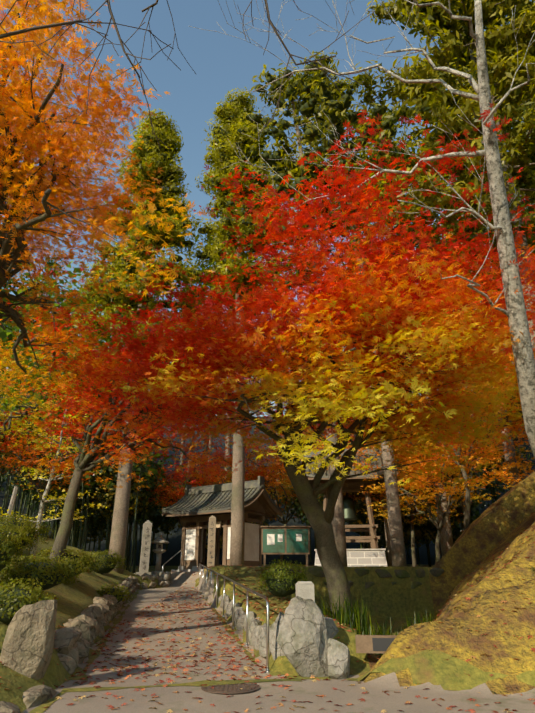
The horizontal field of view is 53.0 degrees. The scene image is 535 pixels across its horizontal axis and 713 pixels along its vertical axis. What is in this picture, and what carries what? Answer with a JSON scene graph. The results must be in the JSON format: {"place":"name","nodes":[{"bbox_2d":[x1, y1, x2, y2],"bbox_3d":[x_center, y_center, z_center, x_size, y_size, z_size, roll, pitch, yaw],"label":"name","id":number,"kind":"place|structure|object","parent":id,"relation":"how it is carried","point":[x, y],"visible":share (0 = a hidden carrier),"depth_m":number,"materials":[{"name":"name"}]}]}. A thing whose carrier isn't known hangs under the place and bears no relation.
{"place":"outdoors","nodes":[
{"label":"outdoors","id":0,"kind":"place"},
{"bbox_2d":[0,0,381,148],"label":"bare branches","id":1,"kind":"object","parent":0,"point":[21,31],"visible":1,"depth_m":4.90,"materials":[{"name":"brown plant"}]},
{"bbox_2d":[0,373,534,712],"bbox_3d":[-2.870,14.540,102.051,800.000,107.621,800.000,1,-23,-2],"label":"ground","id":2,"kind":"structure","parent":0,"point":[504,521],"depth_m":8.35,"materials":[{"name":"green plant"}]},
{"bbox_2d":[7,486,18,521],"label":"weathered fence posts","id":3,"kind":"object","parent":2,"relation":"on","point":[13,499],"visible":0.55,"depth_m":16.90,"materials":[{"name":"grey wood"}]},
{"bbox_2d":[0,600,56,712],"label":"rocks","id":4,"kind":"object","parent":2,"relation":"on","point":[27,646],"visible":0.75,"depth_m":6.31,"materials":[{"name":"stone"}]},
{"bbox_2d":[0,409,112,558],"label":"ginkgo tree","id":5,"kind":"object","parent":2,"relation":"on","point":[63,490],"depth_m":15.94,"materials":[{"name":"yellow plant"}]},
{"bbox_2d":[0,289,119,478],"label":"yellow maple","id":6,"kind":"object","parent":2,"relation":"on","point":[6,364],"depth_m":14.60,"materials":[{"name":"plant"}]},
{"bbox_2d":[0,400,121,526],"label":"hill maple","id":7,"kind":"object","parent":2,"relation":"on","point":[4,444],"depth_m":23.07,"materials":[{"name":"plant"}]},
{"bbox_2d":[0,272,152,572],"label":"bamboo grove","id":8,"kind":"object","parent":2,"relation":"on","point":[84,536],"visible":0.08,"depth_m":27.01,"materials":[{"name":"green plant"}]},
{"bbox_2d":[0,254,189,521],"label":"tree","id":9,"kind":"object","parent":2,"relation":"on","point":[3,337],"visible":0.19,"depth_m":27.17,"materials":[{"name":"orange plant"}]},
{"bbox_2d":[0,0,213,402],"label":"orange maple","id":10,"kind":"object","parent":2,"relation":"on","point":[38,144],"depth_m":8.50,"materials":[{"name":"orange plant"}]},
{"bbox_2d":[54,574,170,674],"bbox_3d":[-4.220,6.906,15.277,1.649,1.412,17.907,2,-23,-5],"label":"stone border","id":11,"kind":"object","parent":2,"relation":"on","point":[75,638],"depth_m":9.02,"materials":[{"name":"stone"}]},
{"bbox_2d":[67,108,206,573],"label":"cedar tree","id":12,"kind":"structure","parent":2,"relation":"on","point":[169,132],"depth_m":26.43,"materials":[{"name":"green plant"}]},
{"bbox_2d":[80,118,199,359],"bbox_3d":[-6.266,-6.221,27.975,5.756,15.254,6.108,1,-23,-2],"label":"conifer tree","id":13,"kind":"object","parent":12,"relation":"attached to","point":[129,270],"visible":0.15,"depth_m":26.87,"materials":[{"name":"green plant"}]},
{"bbox_2d":[1,244,275,565],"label":"maple","id":14,"kind":"object","parent":2,"relation":"on","point":[167,417],"depth_m":12.51,"materials":[{"name":"red plant"}]},
{"bbox_2d":[136,520,151,575],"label":"stone pillar","id":15,"kind":"structure","parent":2,"relation":"on","point":[145,547],"depth_m":23.77,"materials":[{"name":"stone"}]},
{"bbox_2d":[134,571,170,586],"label":"rocks","id":16,"kind":"object","parent":2,"relation":"on","point":[166,576],"visible":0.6,"depth_m":23.10,"materials":[{"name":"stone"}]},
{"bbox_2d":[0,513,308,623],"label":"shrub","id":17,"kind":"object","parent":2,"relation":"on","point":[280,592],"visible":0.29,"depth_m":12.06,"materials":[{"name":"green plant"}]},
{"bbox_2d":[151,532,168,575],"bbox_3d":[-4.942,8.976,24.453,0.855,1.872,0.740,4,-23,-9],"label":"stone lantern","id":18,"kind":"object","parent":2,"relation":"on","point":[159,541],"visible":0.96,"depth_m":24.32,"materials":[{"name":"stone"}]},
{"bbox_2d":[162,550,181,570],"bbox_3d":[-4.530,9.965,25.420,0.040,1.518,1.240,-14,-26,30],"label":"step handrail","id":19,"kind":"object","parent":2,"relation":"on","point":[172,557],"visible":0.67,"depth_m":25.85,"materials":[{"name":"silver metal"}]},
{"bbox_2d":[135,439,221,565],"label":"maple","id":20,"kind":"object","parent":2,"relation":"on","point":[181,493],"depth_m":30.04,"materials":[{"name":"red plant"}]},
{"bbox_2d":[177,569,202,571],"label":"stone steps","id":21,"kind":"structure","parent":2,"relation":"on","point":[187,570],"depth_m":25.14,"materials":[{"name":"stone"}]},
{"bbox_2d":[207,515,215,566],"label":"stone pillar","id":22,"kind":"structure","parent":2,"relation":"on","point":[211,542],"depth_m":23.27,"materials":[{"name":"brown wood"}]},
{"bbox_2d":[161,476,282,571],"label":"temple gate","id":23,"kind":"structure","parent":2,"relation":"on","point":[198,506],"depth_m":26.28,"materials":[{"name":"tile"}]},
{"bbox_2d":[201,683,259,693],"bbox_3d":[-0.449,4.040,6.550,0.720,0.012,0.720,1,-23,-2],"label":"manhole cover","id":24,"kind":"object","parent":2,"relation":"on","point":[229,688],"visible":0.94,"depth_m":6.47,"materials":[{"name":"metal"}]},
{"bbox_2d":[198,563,270,672],"bbox_3d":[-1.535,6.904,15.810,0.089,1.933,17.815,4,-23,-9],"label":"path handrail","id":25,"kind":"object","parent":2,"relation":"on","point":[267,619],"visible":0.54,"depth_m":9.60,"materials":[{"name":"silver metal"}]},
{"bbox_2d":[177,87,297,565],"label":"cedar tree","id":26,"kind":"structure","parent":2,"relation":"on","point":[220,235],"depth_m":27.71,"materials":[{"name":"green plant"}]},
{"bbox_2d":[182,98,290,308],"bbox_3d":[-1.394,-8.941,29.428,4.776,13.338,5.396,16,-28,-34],"label":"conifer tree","id":27,"kind":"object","parent":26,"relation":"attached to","point":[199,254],"visible":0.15,"depth_m":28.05,"materials":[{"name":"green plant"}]},
{"bbox_2d":[178,424,322,523],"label":"maple","id":28,"kind":"object","parent":2,"relation":"on","point":[214,479],"depth_m":30.56,"materials":[{"name":"red plant"}]},
{"bbox_2d":[0,432,505,566],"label":"trees","id":29,"kind":"object","parent":2,"relation":"on","point":[160,517],"visible":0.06,"depth_m":29.30,"materials":[{"name":"plant"}]},
{"bbox_2d":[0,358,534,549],"bbox_3d":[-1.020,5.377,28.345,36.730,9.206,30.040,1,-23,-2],"label":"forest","id":30,"kind":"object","parent":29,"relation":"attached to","point":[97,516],"visible":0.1,"depth_m":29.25,"materials":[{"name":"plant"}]},
{"bbox_2d":[201,429,325,565],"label":"yellow maple","id":31,"kind":"object","parent":2,"relation":"on","point":[277,460],"depth_m":29.93,"materials":[{"name":"yellow plant"}]},
{"bbox_2d":[0,526,534,712],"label":"fallen leaves","id":32,"kind":"object","parent":2,"relation":"on","point":[221,655],"visible":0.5,"depth_m":8.31,"materials":[{"name":"red plant"}]},
{"bbox_2d":[0,178,534,548],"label":"forest","id":33,"kind":"object","parent":2,"relation":"on","point":[15,292],"depth_m":51.19,"materials":[{"name":"plant"}]},
{"bbox_2d":[214,593,349,679],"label":"rocks","id":34,"kind":"object","parent":2,"relation":"on","point":[301,633],"visible":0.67,"depth_m":7.32,"materials":[{"name":"stone"}]},
{"bbox_2d":[29,576,534,712],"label":"moss","id":35,"kind":"object","parent":2,"relation":"on","point":[434,667],"visible":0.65,"depth_m":6.80,"materials":[{"name":"yellow plant"}]},
{"bbox_2d":[260,526,310,565],"bbox_3d":[0.673,7.053,19.917,1.920,1.455,0.160,-1,-23,1],"label":"notice board","id":36,"kind":"object","parent":2,"relation":"on","point":[285,539],"visible":0.88,"depth_m":19.97,"materials":[{"name":"teal"}]},
{"bbox_2d":[295,581,314,601],"bbox_3d":[0.690,4.477,9.852,0.300,0.640,0.283,3,-23,-7],"label":"stone post","id":37,"kind":"object","parent":2,"relation":"on","point":[304,589],"visible":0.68,"depth_m":9.80,"materials":[{"name":"stone"}]},
{"bbox_2d":[269,429,351,497],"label":"yellow maple","id":38,"kind":"object","parent":2,"relation":"on","point":[303,442],"depth_m":32.21,"materials":[{"name":"yellow plant"}]},
{"bbox_2d":[101,103,534,619],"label":"maple","id":39,"kind":"object","parent":2,"relation":"on","point":[428,306],"depth_m":10.38,"materials":[{"name":"red plant"}]},
{"bbox_2d":[299,448,397,566],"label":"bell tower","id":40,"kind":"structure","parent":2,"relation":"on","point":[374,555],"depth_m":24.90,"materials":[{"name":"tile"}]},
{"bbox_2d":[258,565,443,588],"bbox_3d":[2.975,8.359,18.006,7.967,2.510,0.756,1,-23,-2],"label":"hedge","id":41,"kind":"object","parent":2,"relation":"on","point":[380,573],"depth_m":18.13,"materials":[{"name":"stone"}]},
{"bbox_2d":[283,435,432,548],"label":"yellow maple","id":42,"kind":"object","parent":2,"relation":"on","point":[363,456],"depth_m":26.76,"materials":[{"name":"plant"}]},
{"bbox_2d":[189,0,534,458],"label":"bare tree","id":43,"kind":"object","parent":2,"relation":"on","point":[523,354],"visible":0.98,"depth_m":8.83,"materials":[{"name":"grey plant"}]},
{"bbox_2d":[355,635,396,653],"bbox_3d":[1.627,3.986,7.430,0.800,0.220,0.067,-3,-23,6],"label":"drain culvert","id":44,"kind":"object","parent":2,"relation":"on","point":[373,643],"visible":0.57,"depth_m":7.42,"materials":[{"name":"brown concrete"}]},
{"bbox_2d":[319,589,436,657],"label":"grass tufts","id":45,"kind":"object","parent":2,"relation":"on","point":[341,615],"visible":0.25,"depth_m":8.69,"materials":[{"name":"green plant"}]},
{"bbox_2d":[321,400,488,566],"bbox_3d":[6.770,5.870,26.952,9.178,9.409,9.909,1,-23,-2],"label":"yellow maple","id":46,"kind":"object","parent":2,"relation":"on","point":[414,563],"depth_m":25.91,"materials":[{"name":"plant"}]},
{"bbox_2d":[346,423,527,563],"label":"yellow maple","id":47,"kind":"object","parent":2,"relation":"on","point":[422,479],"depth_m":22.10,"materials":[{"name":"plant"}]},
{"bbox_2d":[348,394,527,522],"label":"orange maple","id":48,"kind":"object","parent":2,"relation":"on","point":[518,419],"depth_m":25.68,"materials":[{"name":"orange plant"}]},
{"bbox_2d":[357,363,523,531],"bbox_3d":[7.951,3.016,22.077,9.430,8.290,10.014,1,-23,-2],"label":"yellow maple","id":49,"kind":"object","parent":2,"relation":"on","point":[467,508],"depth_m":21.30,"materials":[{"name":"plant"}]},
{"bbox_2d":[372,389,525,532],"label":"orange maple","id":50,"kind":"object","parent":2,"relation":"on","point":[488,453],"depth_m":29.18,"materials":[{"name":"orange plant"}]},
{"bbox_2d":[376,409,533,521],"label":"yellow maple","id":51,"kind":"object","parent":2,"relation":"on","point":[506,465],"depth_m":23.13,"materials":[{"name":"plant"}]},
{"bbox_2d":[415,379,531,455],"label":"tree","id":52,"kind":"object","parent":2,"relation":"on","point":[486,428],"depth_m":27.81,"materials":[{"name":"orange plant"}]},
{"bbox_2d":[471,344,522,419],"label":"yellow maple","id":53,"kind":"object","parent":2,"relation":"on","point":[512,417],"depth_m":23.30,"materials":[{"name":"plant"}]},
{"bbox_2d":[0,0,534,416],"label":"sky","id":54,"kind":"structure","parent":0,"point":[221,63],"materials":[{"name":"blue"}]},
{"bbox_2d":[235,51,382,566],"bbox_3d":[1.912,-3.658,23.893,6.899,24.851,8.246,1,-23,-2],"label":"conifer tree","id":55,"kind":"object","parent":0,"point":[291,81],"depth_m":25.06,"materials":[{"name":"green plant"}]},
{"bbox_2d":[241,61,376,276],"bbox_3d":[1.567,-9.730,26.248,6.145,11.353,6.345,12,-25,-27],"label":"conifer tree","id":56,"kind":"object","parent":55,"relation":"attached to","point":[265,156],"visible":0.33,"depth_m":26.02,"materials":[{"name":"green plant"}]},
{"bbox_2d":[263,46,419,566],"bbox_3d":[3.766,-3.573,24.102,7.979,24.891,8.766,1,-23,-2],"label":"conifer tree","id":57,"kind":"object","parent":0,"point":[320,92],"depth_m":24.47,"materials":[{"name":"plant"}]},
{"bbox_2d":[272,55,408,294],"bbox_3d":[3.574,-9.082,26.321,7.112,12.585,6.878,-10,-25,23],"label":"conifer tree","id":58,"kind":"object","parent":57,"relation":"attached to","point":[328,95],"visible":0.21,"depth_m":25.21,"materials":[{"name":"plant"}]},
{"bbox_2d":[316,149,391,565],"bbox_3d":[5.880,-1.333,29.547,7.591,24.876,7.764,1,-23,-2],"label":"tree","id":59,"kind":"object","parent":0,"point":[388,545],"depth_m":25.63,"materials":[{"name":"brown plant"}]},
{"bbox_2d":[332,103,493,555],"bbox_3d":[6.977,-3.113,27.488,8.276,25.924,7.710,-12,-25,26],"label":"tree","id":60,"kind":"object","parent":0,"point":[446,537],"depth_m":24.02,"materials":[{"name":"plant"}]},
{"bbox_2d":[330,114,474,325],"bbox_3d":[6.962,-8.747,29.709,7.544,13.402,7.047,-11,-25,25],"label":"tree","id":61,"kind":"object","parent":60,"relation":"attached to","point":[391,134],"visible":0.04,"depth_m":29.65,"materials":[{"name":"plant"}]},
{"bbox_2d":[380,193,456,556],"bbox_3d":[8.218,-0.988,31.629,7.399,25.866,6.812,1,-23,-2],"label":"tree","id":62,"kind":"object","parent":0,"point":[414,240],"depth_m":31.29,"materials":[{"name":"brown plant"}]},
{"bbox_2d":[347,0,534,357],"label":"tree","id":63,"kind":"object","parent":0,"point":[438,26],"depth_m":17.33,"materials":[{"name":"green plant"}]},
{"bbox_2d":[397,88,523,489],"bbox_3d":[10.030,-5.705,28.222,7.550,25.895,6.771,1,-23,-2],"label":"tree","id":64,"kind":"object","parent":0,"point":[513,459],"depth_m":24.38,"materials":[{"name":"green plant"}]},
{"bbox_2d":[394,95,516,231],"bbox_3d":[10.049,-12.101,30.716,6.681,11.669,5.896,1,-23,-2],"label":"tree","id":65,"kind":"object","parent":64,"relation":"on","point":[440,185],"depth_m":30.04,"materials":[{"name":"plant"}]},
{"bbox_2d":[387,0,534,335],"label":"tree","id":66,"kind":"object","parent":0,"point":[403,110],"depth_m":24.60,"materials":[{"name":"plant"}]},
{"bbox_2d":[444,0,534,251],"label":"tree","id":67,"kind":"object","parent":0,"point":[493,42],"depth_m":17.24,"materials":[{"name":"green plant"}]}
]}

